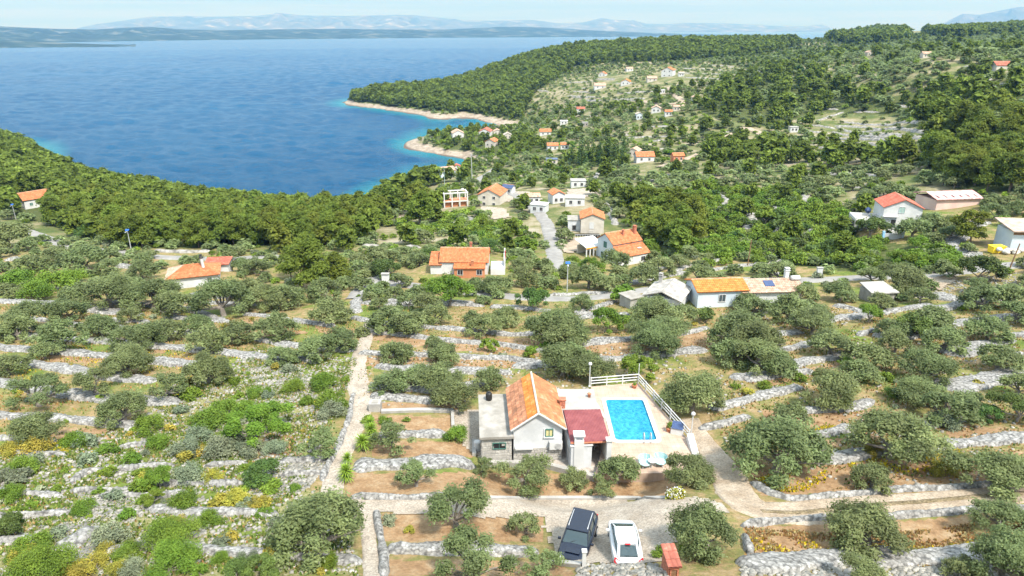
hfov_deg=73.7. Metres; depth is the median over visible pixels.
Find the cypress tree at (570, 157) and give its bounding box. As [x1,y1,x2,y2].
[568,144,573,162]
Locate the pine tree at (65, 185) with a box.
[51,183,70,189]
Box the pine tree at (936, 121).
[917,112,947,135]
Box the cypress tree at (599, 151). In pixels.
[597,142,601,163]
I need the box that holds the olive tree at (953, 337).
[919,324,972,355]
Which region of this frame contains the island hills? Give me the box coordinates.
[0,26,765,41]
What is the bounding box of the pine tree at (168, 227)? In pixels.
[158,221,185,241]
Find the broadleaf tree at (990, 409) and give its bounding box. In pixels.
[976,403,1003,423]
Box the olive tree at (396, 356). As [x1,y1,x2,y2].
[379,344,411,362]
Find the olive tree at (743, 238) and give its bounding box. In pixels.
[736,237,751,242]
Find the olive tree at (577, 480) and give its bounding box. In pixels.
[558,465,589,491]
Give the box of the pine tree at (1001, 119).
[989,117,1003,133]
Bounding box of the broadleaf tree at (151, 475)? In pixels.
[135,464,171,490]
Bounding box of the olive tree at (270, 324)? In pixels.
[249,309,301,342]
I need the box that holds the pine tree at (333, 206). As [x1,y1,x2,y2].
[314,200,348,231]
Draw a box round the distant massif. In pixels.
[943,7,1023,24]
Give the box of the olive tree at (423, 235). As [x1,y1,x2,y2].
[416,229,434,242]
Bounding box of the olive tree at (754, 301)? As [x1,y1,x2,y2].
[729,292,773,316]
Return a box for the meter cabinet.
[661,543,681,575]
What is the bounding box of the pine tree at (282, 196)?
[272,194,288,201]
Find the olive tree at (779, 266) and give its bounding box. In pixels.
[757,260,801,280]
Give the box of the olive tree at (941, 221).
[933,213,967,232]
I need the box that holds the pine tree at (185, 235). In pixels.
[181,217,199,240]
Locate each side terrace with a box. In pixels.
[491,248,505,274]
[849,212,878,231]
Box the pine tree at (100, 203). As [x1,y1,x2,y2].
[91,194,113,218]
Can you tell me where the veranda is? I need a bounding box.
[453,260,485,277]
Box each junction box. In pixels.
[381,272,389,281]
[816,267,823,276]
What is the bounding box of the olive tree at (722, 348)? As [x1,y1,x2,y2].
[707,337,754,370]
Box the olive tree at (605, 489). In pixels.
[586,476,616,496]
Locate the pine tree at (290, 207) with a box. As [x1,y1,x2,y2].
[280,202,296,211]
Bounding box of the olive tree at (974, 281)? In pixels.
[963,277,992,288]
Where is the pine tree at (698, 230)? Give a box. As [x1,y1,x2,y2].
[681,215,711,243]
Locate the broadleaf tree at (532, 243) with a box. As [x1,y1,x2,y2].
[511,234,538,250]
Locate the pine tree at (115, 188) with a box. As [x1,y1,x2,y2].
[111,184,128,193]
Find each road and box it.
[9,224,360,266]
[346,262,1023,300]
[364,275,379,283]
[476,169,563,268]
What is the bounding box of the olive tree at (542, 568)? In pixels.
[520,544,567,575]
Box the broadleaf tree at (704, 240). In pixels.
[699,237,710,243]
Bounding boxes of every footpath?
[321,324,373,493]
[360,510,379,575]
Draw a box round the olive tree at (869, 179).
[861,176,879,185]
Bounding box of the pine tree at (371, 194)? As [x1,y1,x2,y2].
[367,191,379,198]
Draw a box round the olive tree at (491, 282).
[479,275,515,293]
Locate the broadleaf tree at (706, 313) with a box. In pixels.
[695,306,715,322]
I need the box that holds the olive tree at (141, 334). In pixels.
[103,320,167,352]
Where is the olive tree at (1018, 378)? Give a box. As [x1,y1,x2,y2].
[996,371,1023,397]
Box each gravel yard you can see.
[388,210,408,220]
[481,206,508,218]
[506,191,541,201]
[559,237,578,252]
[567,188,600,196]
[927,275,957,289]
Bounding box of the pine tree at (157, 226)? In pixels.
[147,218,166,240]
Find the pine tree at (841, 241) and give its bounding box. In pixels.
[830,230,857,252]
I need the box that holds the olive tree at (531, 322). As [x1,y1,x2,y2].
[520,305,591,344]
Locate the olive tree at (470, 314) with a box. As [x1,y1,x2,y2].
[462,310,480,320]
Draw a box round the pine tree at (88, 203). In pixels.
[82,200,92,208]
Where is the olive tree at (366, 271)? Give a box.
[356,267,374,277]
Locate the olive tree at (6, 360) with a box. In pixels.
[0,353,34,377]
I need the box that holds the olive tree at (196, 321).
[180,313,216,330]
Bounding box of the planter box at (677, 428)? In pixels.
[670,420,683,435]
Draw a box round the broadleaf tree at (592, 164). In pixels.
[587,162,596,167]
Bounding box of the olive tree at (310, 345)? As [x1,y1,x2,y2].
[297,331,336,362]
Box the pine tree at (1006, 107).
[999,101,1021,116]
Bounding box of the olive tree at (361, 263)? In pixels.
[348,260,365,269]
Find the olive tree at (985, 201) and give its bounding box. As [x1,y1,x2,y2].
[978,196,1000,206]
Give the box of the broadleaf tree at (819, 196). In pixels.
[813,193,829,201]
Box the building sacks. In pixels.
[996,247,1023,254]
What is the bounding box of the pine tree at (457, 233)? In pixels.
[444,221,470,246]
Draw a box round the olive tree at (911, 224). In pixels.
[893,217,933,236]
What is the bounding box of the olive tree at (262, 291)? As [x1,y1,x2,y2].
[242,282,287,312]
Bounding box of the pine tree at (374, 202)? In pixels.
[355,199,380,221]
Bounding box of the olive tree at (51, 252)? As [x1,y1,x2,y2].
[40,245,72,264]
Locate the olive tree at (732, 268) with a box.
[723,263,744,274]
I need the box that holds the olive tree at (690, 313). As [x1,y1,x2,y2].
[672,303,698,319]
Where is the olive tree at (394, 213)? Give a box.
[390,208,399,217]
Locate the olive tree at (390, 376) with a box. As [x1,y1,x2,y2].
[367,366,410,395]
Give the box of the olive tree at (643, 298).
[628,293,666,317]
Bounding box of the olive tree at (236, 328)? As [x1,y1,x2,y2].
[217,319,257,343]
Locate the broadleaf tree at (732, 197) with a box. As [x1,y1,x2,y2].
[728,195,743,200]
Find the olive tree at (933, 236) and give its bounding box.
[924,231,945,243]
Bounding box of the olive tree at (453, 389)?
[428,375,481,413]
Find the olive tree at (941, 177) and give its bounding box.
[933,170,950,184]
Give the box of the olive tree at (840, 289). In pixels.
[821,281,859,302]
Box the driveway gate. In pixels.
[882,231,904,239]
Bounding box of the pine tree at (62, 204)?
[59,196,78,208]
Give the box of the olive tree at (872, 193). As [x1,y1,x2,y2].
[855,189,878,200]
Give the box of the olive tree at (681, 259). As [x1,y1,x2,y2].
[668,253,692,267]
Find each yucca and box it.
[336,462,355,482]
[341,451,352,465]
[353,433,373,452]
[362,415,377,427]
[363,421,378,437]
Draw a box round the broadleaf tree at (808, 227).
[801,222,810,229]
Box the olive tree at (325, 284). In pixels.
[305,275,343,300]
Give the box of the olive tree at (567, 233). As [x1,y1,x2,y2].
[555,228,574,239]
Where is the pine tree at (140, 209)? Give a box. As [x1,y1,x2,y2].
[135,206,148,211]
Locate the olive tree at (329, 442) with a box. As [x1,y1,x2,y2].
[294,424,340,458]
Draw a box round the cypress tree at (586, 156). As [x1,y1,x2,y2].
[582,146,587,162]
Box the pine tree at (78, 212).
[66,210,92,228]
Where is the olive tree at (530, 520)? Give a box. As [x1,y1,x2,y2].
[504,511,540,543]
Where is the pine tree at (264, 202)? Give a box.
[254,198,272,209]
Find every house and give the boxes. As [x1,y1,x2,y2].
[17,188,48,208]
[164,254,220,287]
[439,166,455,177]
[439,242,490,274]
[451,128,463,137]
[477,183,507,205]
[478,127,491,135]
[485,137,498,147]
[493,128,500,134]
[502,183,515,193]
[503,132,511,138]
[527,192,540,202]
[530,201,549,212]
[539,129,550,135]
[546,142,558,150]
[546,158,557,163]
[547,187,564,203]
[560,120,567,125]
[560,142,568,148]
[565,194,584,206]
[570,178,585,187]
[579,207,604,233]
[594,83,605,89]
[596,225,650,265]
[599,71,607,76]
[621,79,630,85]
[625,67,633,71]
[628,146,641,156]
[633,151,654,162]
[635,111,642,119]
[642,272,691,305]
[646,76,656,82]
[651,105,660,113]
[661,66,675,76]
[664,110,672,116]
[670,152,684,161]
[672,105,680,110]
[678,71,684,76]
[684,277,749,307]
[742,267,804,302]
[788,126,798,132]
[865,50,872,55]
[873,192,924,228]
[919,51,931,57]
[991,61,1009,70]
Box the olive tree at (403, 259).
[399,254,420,266]
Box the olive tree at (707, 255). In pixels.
[699,252,715,258]
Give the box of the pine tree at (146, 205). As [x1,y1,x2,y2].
[136,200,150,208]
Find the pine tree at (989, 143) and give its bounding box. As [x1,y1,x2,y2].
[981,141,998,148]
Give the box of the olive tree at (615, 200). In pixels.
[609,197,620,206]
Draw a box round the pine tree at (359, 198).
[351,196,363,203]
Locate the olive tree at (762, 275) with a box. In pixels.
[749,273,768,277]
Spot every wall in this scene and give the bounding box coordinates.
[0,298,90,305]
[0,343,192,366]
[0,377,181,406]
[0,410,137,430]
[0,434,57,442]
[0,449,66,456]
[0,487,63,497]
[0,508,70,518]
[0,534,57,544]
[4,256,18,260]
[6,332,273,360]
[12,359,156,383]
[33,316,47,321]
[54,525,98,551]
[69,462,174,483]
[70,321,214,340]
[70,486,136,492]
[86,309,143,315]
[89,306,124,310]
[98,489,186,497]
[106,540,362,565]
[111,300,150,307]
[113,317,149,323]
[115,263,162,269]
[119,441,151,447]
[145,503,278,517]
[153,479,243,486]
[155,249,209,252]
[164,314,229,322]
[180,306,225,318]
[186,301,256,306]
[204,460,247,467]
[243,312,288,318]
[254,337,353,352]
[256,352,321,362]
[278,469,328,477]
[279,455,328,463]
[292,317,334,327]
[319,427,346,480]
[344,392,355,427]
[349,290,362,313]
[349,315,534,336]
[350,492,446,499]
[352,454,475,472]
[358,349,540,361]
[361,300,412,305]
[362,243,378,245]
[369,380,485,393]
[369,391,432,403]
[371,330,544,352]
[373,362,511,375]
[373,510,389,575]
[377,428,446,438]
[381,408,452,413]
[387,540,538,557]
[388,298,447,305]
[411,299,473,302]
[442,302,484,306]
[451,411,454,426]
[472,439,475,456]
[486,495,679,499]
[489,304,550,311]
[512,361,556,368]
[550,291,611,295]
[551,560,581,567]
[565,336,634,346]
[568,95,594,97]
[574,300,617,312]
[577,311,592,314]
[579,312,629,318]
[597,404,606,423]
[599,346,707,361]
[604,202,618,224]
[618,264,691,286]
[663,271,685,277]
[681,326,709,335]
[684,77,720,79]
[686,434,698,454]
[698,414,750,430]
[708,383,804,410]
[713,263,752,270]
[720,193,728,204]
[728,350,853,380]
[735,542,999,574]
[740,504,1023,527]
[741,533,754,553]
[742,212,757,228]
[744,368,813,382]
[749,480,1012,500]
[779,329,803,335]
[780,340,825,350]
[801,194,809,203]
[802,398,874,413]
[812,124,835,128]
[815,423,851,437]
[816,112,843,120]
[826,141,875,145]
[826,431,1023,464]
[828,137,885,140]
[829,310,889,322]
[831,131,919,136]
[832,303,869,311]
[836,125,855,127]
[836,126,923,133]
[844,120,918,125]
[855,126,879,129]
[856,328,873,335]
[859,135,897,138]
[868,133,901,136]
[872,330,912,338]
[885,302,932,312]
[905,332,924,339]
[924,292,956,300]
[924,415,966,429]
[933,243,982,256]
[933,300,977,310]
[933,367,1023,392]
[935,339,1016,349]
[939,345,978,357]
[945,220,991,245]
[953,317,982,327]
[964,313,1018,320]
[1001,332,1023,337]
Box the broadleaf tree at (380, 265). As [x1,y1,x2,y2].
[370,258,401,278]
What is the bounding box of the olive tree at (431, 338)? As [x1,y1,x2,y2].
[424,334,441,345]
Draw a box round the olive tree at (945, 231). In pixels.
[936,224,962,238]
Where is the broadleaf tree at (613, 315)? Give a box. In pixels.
[591,305,631,333]
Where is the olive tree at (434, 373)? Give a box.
[411,360,465,396]
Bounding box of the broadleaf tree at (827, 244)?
[819,238,836,250]
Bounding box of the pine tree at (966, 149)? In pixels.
[942,143,982,166]
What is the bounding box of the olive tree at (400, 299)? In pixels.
[394,292,415,309]
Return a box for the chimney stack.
[559,397,565,408]
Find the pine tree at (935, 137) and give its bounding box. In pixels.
[919,130,947,160]
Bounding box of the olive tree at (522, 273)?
[505,264,540,287]
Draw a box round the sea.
[0,30,919,196]
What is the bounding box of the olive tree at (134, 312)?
[115,305,145,323]
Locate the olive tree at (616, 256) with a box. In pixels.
[598,248,632,268]
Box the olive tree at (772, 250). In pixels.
[763,248,779,257]
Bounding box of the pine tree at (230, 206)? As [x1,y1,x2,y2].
[222,201,236,210]
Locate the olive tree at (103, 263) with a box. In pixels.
[93,258,120,273]
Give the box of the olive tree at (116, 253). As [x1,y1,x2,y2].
[95,248,121,259]
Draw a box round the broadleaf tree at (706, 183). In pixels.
[695,178,711,187]
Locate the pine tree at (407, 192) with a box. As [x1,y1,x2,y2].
[397,184,416,210]
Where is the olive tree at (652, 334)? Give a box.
[629,319,684,361]
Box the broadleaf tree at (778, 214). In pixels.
[769,208,786,218]
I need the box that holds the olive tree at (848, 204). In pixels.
[844,199,861,210]
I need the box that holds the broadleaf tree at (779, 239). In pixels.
[770,235,785,241]
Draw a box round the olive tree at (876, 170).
[873,166,889,176]
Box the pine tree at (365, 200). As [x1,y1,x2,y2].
[357,197,379,223]
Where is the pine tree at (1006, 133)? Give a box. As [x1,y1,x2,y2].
[999,130,1020,141]
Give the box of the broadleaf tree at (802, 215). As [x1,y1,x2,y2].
[795,212,814,220]
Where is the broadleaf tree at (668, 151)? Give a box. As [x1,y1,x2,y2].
[663,149,673,154]
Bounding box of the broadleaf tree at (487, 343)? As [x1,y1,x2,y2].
[479,338,499,351]
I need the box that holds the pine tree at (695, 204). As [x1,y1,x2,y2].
[682,194,709,219]
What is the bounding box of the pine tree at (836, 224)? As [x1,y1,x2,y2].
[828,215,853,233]
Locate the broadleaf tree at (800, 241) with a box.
[785,237,808,249]
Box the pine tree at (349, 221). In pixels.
[333,209,356,236]
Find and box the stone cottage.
[506,371,566,459]
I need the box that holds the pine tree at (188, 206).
[175,201,198,213]
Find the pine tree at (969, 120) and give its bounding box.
[960,116,974,128]
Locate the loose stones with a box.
[0,272,1023,575]
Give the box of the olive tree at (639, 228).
[632,224,642,237]
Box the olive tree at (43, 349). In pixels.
[26,341,64,358]
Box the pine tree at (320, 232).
[314,224,334,245]
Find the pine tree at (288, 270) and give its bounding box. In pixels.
[273,243,301,277]
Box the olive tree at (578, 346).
[546,339,592,371]
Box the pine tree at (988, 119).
[970,112,999,135]
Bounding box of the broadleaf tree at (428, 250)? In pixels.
[420,247,436,255]
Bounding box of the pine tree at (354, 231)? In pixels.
[344,224,357,238]
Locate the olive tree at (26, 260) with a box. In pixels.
[9,254,51,272]
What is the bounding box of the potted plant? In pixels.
[666,421,671,432]
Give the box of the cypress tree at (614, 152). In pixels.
[610,139,616,162]
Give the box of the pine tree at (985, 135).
[973,133,991,144]
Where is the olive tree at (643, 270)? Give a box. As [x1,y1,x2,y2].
[629,260,663,284]
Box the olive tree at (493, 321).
[464,312,503,338]
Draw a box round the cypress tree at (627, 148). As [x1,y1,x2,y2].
[624,142,631,163]
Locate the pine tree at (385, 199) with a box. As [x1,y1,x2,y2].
[377,195,393,211]
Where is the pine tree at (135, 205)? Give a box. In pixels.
[130,203,145,208]
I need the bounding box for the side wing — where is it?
[429,251,441,273]
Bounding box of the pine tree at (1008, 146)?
[1000,140,1021,161]
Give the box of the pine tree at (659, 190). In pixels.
[654,188,663,195]
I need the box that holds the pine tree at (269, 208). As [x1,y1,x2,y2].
[257,205,280,242]
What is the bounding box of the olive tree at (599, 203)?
[593,199,608,209]
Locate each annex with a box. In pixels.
[478,394,513,459]
[567,215,580,230]
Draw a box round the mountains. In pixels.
[77,13,833,31]
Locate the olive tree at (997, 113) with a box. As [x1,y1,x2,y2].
[994,111,1001,116]
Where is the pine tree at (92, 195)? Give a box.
[87,188,107,200]
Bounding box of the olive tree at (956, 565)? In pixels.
[938,552,983,575]
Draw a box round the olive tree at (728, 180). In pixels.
[718,176,739,185]
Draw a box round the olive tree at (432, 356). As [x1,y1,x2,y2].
[427,347,438,360]
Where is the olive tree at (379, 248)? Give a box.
[368,245,389,251]
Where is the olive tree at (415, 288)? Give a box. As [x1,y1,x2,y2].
[405,284,424,295]
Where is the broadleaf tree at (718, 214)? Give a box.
[710,211,722,217]
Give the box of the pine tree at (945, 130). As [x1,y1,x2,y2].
[942,129,954,135]
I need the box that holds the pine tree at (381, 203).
[371,196,387,225]
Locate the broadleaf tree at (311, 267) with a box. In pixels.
[279,235,331,285]
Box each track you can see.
[644,100,685,104]
[656,127,760,166]
[666,87,685,105]
[681,418,1023,525]
[761,491,1023,514]
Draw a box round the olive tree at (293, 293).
[267,284,308,310]
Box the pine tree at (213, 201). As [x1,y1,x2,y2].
[198,198,218,206]
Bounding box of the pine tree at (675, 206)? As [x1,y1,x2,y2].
[668,201,692,218]
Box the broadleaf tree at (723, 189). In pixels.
[717,186,727,193]
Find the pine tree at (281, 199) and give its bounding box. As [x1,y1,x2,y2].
[273,198,289,204]
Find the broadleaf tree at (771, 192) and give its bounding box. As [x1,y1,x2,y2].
[767,189,778,196]
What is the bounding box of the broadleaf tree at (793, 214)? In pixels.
[787,211,799,217]
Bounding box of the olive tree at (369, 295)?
[360,291,377,301]
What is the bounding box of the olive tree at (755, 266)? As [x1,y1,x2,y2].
[749,262,773,275]
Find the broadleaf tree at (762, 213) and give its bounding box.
[755,209,775,223]
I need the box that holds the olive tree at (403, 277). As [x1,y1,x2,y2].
[389,273,411,287]
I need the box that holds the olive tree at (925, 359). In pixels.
[897,345,961,386]
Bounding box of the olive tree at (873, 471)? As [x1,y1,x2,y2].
[848,459,895,495]
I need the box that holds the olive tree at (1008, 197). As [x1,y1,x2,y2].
[999,195,1023,203]
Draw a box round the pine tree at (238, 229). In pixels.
[221,212,248,245]
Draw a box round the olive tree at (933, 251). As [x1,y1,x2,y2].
[930,247,947,255]
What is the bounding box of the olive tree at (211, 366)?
[179,350,234,385]
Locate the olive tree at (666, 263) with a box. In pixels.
[645,255,677,276]
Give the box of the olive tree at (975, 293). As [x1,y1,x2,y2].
[955,283,1012,312]
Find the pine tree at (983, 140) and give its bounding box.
[976,134,1001,148]
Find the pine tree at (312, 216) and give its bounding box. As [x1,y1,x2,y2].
[306,210,318,237]
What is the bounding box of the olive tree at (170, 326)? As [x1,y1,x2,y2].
[148,318,189,342]
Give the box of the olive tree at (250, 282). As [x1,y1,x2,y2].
[232,277,263,301]
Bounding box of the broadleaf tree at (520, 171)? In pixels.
[515,169,524,174]
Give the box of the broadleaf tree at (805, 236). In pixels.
[796,233,810,239]
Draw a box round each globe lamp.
[588,362,591,386]
[691,412,694,433]
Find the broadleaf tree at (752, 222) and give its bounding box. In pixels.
[747,218,760,225]
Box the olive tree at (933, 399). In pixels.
[916,391,987,427]
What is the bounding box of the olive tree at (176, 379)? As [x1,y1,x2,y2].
[146,371,190,399]
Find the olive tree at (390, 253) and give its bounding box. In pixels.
[382,249,397,259]
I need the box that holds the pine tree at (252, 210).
[236,205,257,216]
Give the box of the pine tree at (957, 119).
[947,98,979,130]
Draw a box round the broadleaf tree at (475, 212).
[468,210,480,216]
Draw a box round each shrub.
[0,266,37,284]
[0,438,20,457]
[0,454,41,478]
[0,465,19,483]
[0,481,27,504]
[0,542,36,564]
[1,536,85,575]
[3,542,39,566]
[4,466,33,484]
[5,505,20,513]
[7,528,54,556]
[14,277,56,298]
[16,266,75,296]
[16,434,57,455]
[22,500,38,510]
[25,451,45,465]
[48,524,69,539]
[55,267,87,285]
[58,429,89,447]
[58,560,91,575]
[69,495,97,519]
[70,430,99,448]
[73,547,112,575]
[76,450,97,467]
[87,517,137,550]
[90,485,106,494]
[94,443,120,454]
[97,464,119,477]
[97,540,120,553]
[100,488,125,500]
[104,558,126,575]
[108,537,142,561]
[116,507,136,520]
[116,553,149,575]
[117,450,141,465]
[121,548,144,561]
[127,476,156,491]
[130,466,151,477]
[133,411,166,437]
[135,492,148,503]
[135,511,206,561]
[138,470,145,478]
[142,533,208,575]
[143,430,170,450]
[162,486,201,511]
[164,434,200,458]
[166,511,185,522]
[170,459,210,487]
[171,404,191,414]
[175,448,192,462]
[179,386,202,402]
[183,406,226,433]
[183,423,214,441]
[189,563,209,575]
[192,443,205,458]
[194,506,226,528]
[199,431,236,460]
[200,466,225,484]
[206,491,226,506]
[208,396,237,424]
[208,550,231,567]
[210,530,231,545]
[219,529,238,543]
[221,485,250,506]
[222,430,248,451]
[228,376,240,384]
[230,397,255,418]
[235,437,266,460]
[235,496,252,507]
[235,547,257,559]
[237,462,252,470]
[240,416,247,424]
[243,493,269,507]
[244,384,273,399]
[253,504,273,519]
[257,495,272,507]
[258,477,282,494]
[259,545,277,564]
[261,390,274,398]
[261,438,288,455]
[268,513,283,526]
[276,375,307,393]
[280,362,298,372]
[288,482,301,493]
[297,396,313,405]
[308,371,340,391]
[310,385,349,409]
[316,397,348,420]
[318,551,339,569]
[359,413,374,423]
[378,416,392,423]
[381,513,396,527]
[403,525,414,533]
[442,423,470,443]
[469,224,481,233]
[477,229,490,236]
[482,226,495,232]
[483,232,495,239]
[493,221,504,228]
[564,254,580,263]
[642,238,659,244]
[646,242,659,249]
[650,545,662,557]
[697,243,715,252]
[704,200,716,207]
[707,236,722,244]
[708,215,723,221]
[711,195,724,202]
[713,241,735,248]
[713,245,737,259]
[716,224,730,234]
[720,210,731,217]
[721,234,737,240]
[723,238,737,245]
[724,202,734,211]
[728,198,739,203]
[728,210,743,218]
[729,212,744,220]
[733,229,751,237]
[734,239,755,251]
[740,387,755,394]
[747,247,763,254]
[748,229,768,240]
[750,222,764,231]
[750,249,762,256]
[751,195,762,200]
[751,255,765,262]
[754,191,768,197]
[754,202,768,207]
[757,379,772,389]
[760,238,773,244]
[762,197,777,205]
[764,221,775,229]
[764,240,775,249]
[775,198,788,206]
[776,205,792,212]
[780,253,793,261]
[785,245,802,252]
[788,199,798,208]
[788,250,811,265]
[792,371,807,382]
[796,200,806,207]
[801,219,814,228]
[802,241,824,254]
[803,200,822,211]
[806,230,823,236]
[807,196,822,202]
[808,232,824,240]
[811,224,829,233]
[813,213,832,225]
[814,237,824,242]
[821,253,841,264]
[822,202,838,210]
[823,208,839,216]
[829,251,846,261]
[835,206,851,215]
[851,261,869,270]
[856,236,870,243]
[862,248,875,256]
[862,439,884,458]
[863,238,886,250]
[869,233,889,243]
[870,259,886,268]
[871,254,884,261]
[881,385,902,398]
[891,255,902,263]
[901,252,918,262]
[905,235,930,247]
[905,248,927,256]
[913,259,933,266]
[918,254,936,261]
[920,243,931,250]
[926,408,962,432]
[928,251,960,262]
[929,456,961,478]
[930,240,955,251]
[938,247,963,256]
[946,256,961,267]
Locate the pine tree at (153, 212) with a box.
[144,205,178,238]
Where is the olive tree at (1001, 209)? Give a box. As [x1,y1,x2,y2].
[978,203,1008,219]
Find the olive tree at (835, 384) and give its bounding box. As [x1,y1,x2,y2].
[797,365,864,410]
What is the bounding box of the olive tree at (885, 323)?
[872,317,915,338]
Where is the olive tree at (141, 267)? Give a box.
[123,258,160,278]
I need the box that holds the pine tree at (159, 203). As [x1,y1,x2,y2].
[152,200,165,209]
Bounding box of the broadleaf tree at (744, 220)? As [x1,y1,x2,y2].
[737,217,750,226]
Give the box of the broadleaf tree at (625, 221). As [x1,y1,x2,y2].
[620,219,631,226]
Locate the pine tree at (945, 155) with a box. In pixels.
[932,145,960,170]
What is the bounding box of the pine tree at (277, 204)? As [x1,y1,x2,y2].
[270,199,291,214]
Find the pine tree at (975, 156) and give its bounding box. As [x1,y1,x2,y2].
[957,147,988,184]
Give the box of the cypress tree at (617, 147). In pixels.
[613,138,619,159]
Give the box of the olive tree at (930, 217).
[920,211,949,231]
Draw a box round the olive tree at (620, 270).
[609,265,628,274]
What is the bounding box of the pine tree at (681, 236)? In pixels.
[667,225,692,250]
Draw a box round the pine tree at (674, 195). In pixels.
[661,185,690,210]
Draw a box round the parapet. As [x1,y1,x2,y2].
[484,460,594,481]
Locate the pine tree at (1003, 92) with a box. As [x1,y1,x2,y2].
[990,87,1016,110]
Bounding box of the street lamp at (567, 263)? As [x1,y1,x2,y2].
[566,262,569,291]
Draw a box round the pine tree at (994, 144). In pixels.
[968,142,1004,172]
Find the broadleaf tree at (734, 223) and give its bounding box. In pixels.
[728,220,742,226]
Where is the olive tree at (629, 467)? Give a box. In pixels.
[593,454,642,487]
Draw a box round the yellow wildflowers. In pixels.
[7,343,972,573]
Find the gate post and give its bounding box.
[582,549,586,566]
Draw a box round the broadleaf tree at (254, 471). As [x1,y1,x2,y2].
[241,457,279,489]
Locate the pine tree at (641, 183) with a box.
[635,180,649,187]
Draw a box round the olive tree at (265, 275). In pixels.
[256,271,271,281]
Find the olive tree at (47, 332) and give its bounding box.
[22,317,91,352]
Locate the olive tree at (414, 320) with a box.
[383,308,428,335]
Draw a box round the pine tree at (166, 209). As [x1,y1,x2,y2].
[160,207,180,220]
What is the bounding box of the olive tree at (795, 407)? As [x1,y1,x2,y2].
[771,398,814,423]
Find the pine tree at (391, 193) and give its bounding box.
[379,184,400,207]
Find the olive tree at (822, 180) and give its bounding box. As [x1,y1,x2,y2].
[814,174,834,185]
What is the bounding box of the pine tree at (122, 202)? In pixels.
[102,197,134,218]
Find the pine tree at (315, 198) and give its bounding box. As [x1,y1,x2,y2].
[309,195,329,205]
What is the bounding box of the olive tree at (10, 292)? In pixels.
[2,286,24,298]
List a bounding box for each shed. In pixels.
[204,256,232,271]
[564,426,592,467]
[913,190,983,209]
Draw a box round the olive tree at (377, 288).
[363,283,383,295]
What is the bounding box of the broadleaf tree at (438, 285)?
[422,271,476,305]
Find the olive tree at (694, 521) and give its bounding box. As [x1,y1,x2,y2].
[664,497,742,565]
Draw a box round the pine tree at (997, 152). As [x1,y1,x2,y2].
[979,146,1006,183]
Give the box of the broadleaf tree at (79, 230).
[73,225,86,237]
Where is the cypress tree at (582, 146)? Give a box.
[577,137,584,165]
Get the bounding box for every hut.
[618,290,643,308]
[859,281,899,302]
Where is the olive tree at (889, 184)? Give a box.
[881,180,897,189]
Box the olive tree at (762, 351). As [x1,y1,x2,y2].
[729,338,787,375]
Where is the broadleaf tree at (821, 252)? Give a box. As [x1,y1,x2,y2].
[806,248,824,256]
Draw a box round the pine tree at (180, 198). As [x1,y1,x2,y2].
[166,191,189,206]
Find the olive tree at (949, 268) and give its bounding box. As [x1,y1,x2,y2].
[936,264,963,277]
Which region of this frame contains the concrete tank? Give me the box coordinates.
[368,399,381,411]
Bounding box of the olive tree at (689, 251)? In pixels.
[683,246,699,256]
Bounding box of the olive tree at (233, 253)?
[220,250,238,260]
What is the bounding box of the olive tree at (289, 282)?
[284,278,300,285]
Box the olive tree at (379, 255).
[365,250,387,261]
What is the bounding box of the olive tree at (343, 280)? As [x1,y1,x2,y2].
[335,275,351,289]
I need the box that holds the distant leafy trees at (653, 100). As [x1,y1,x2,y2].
[406,32,922,197]
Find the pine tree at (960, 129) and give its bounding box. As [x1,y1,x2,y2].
[956,124,968,138]
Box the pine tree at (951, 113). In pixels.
[945,102,964,122]
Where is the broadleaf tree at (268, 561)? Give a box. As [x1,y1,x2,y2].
[238,550,281,575]
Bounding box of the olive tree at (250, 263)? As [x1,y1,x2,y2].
[239,257,270,273]
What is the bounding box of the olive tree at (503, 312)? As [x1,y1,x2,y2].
[491,305,521,328]
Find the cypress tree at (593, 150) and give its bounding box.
[590,138,596,161]
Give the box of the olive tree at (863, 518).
[823,495,918,561]
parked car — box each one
[557,507,597,560]
[606,520,642,564]
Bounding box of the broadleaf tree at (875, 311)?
[859,302,884,321]
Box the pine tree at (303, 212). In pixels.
[297,209,312,216]
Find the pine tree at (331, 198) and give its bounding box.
[327,196,340,201]
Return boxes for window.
[492,442,505,449]
[545,429,552,436]
[589,222,593,228]
[718,294,725,301]
[899,207,905,212]
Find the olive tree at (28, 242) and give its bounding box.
[12,237,38,250]
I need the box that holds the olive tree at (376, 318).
[364,304,408,333]
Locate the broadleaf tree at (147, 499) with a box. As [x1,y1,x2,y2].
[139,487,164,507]
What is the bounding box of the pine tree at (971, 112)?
[963,102,993,118]
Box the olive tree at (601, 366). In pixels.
[568,351,618,385]
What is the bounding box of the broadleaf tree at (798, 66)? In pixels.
[793,65,803,71]
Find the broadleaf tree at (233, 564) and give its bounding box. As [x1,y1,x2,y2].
[221,555,253,575]
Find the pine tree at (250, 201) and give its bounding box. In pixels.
[241,198,260,207]
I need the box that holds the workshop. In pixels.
[993,217,1023,248]
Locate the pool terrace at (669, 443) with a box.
[591,383,691,482]
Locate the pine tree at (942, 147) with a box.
[929,136,965,160]
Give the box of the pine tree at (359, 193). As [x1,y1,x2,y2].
[349,190,369,202]
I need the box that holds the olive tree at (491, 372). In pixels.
[472,365,506,389]
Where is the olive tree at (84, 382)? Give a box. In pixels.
[69,362,120,395]
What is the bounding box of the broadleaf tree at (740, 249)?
[731,245,743,256]
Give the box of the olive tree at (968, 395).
[946,389,987,421]
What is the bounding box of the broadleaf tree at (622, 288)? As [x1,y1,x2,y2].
[609,283,635,299]
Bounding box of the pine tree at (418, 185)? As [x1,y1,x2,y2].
[412,180,430,193]
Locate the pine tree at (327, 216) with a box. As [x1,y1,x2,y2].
[314,209,341,241]

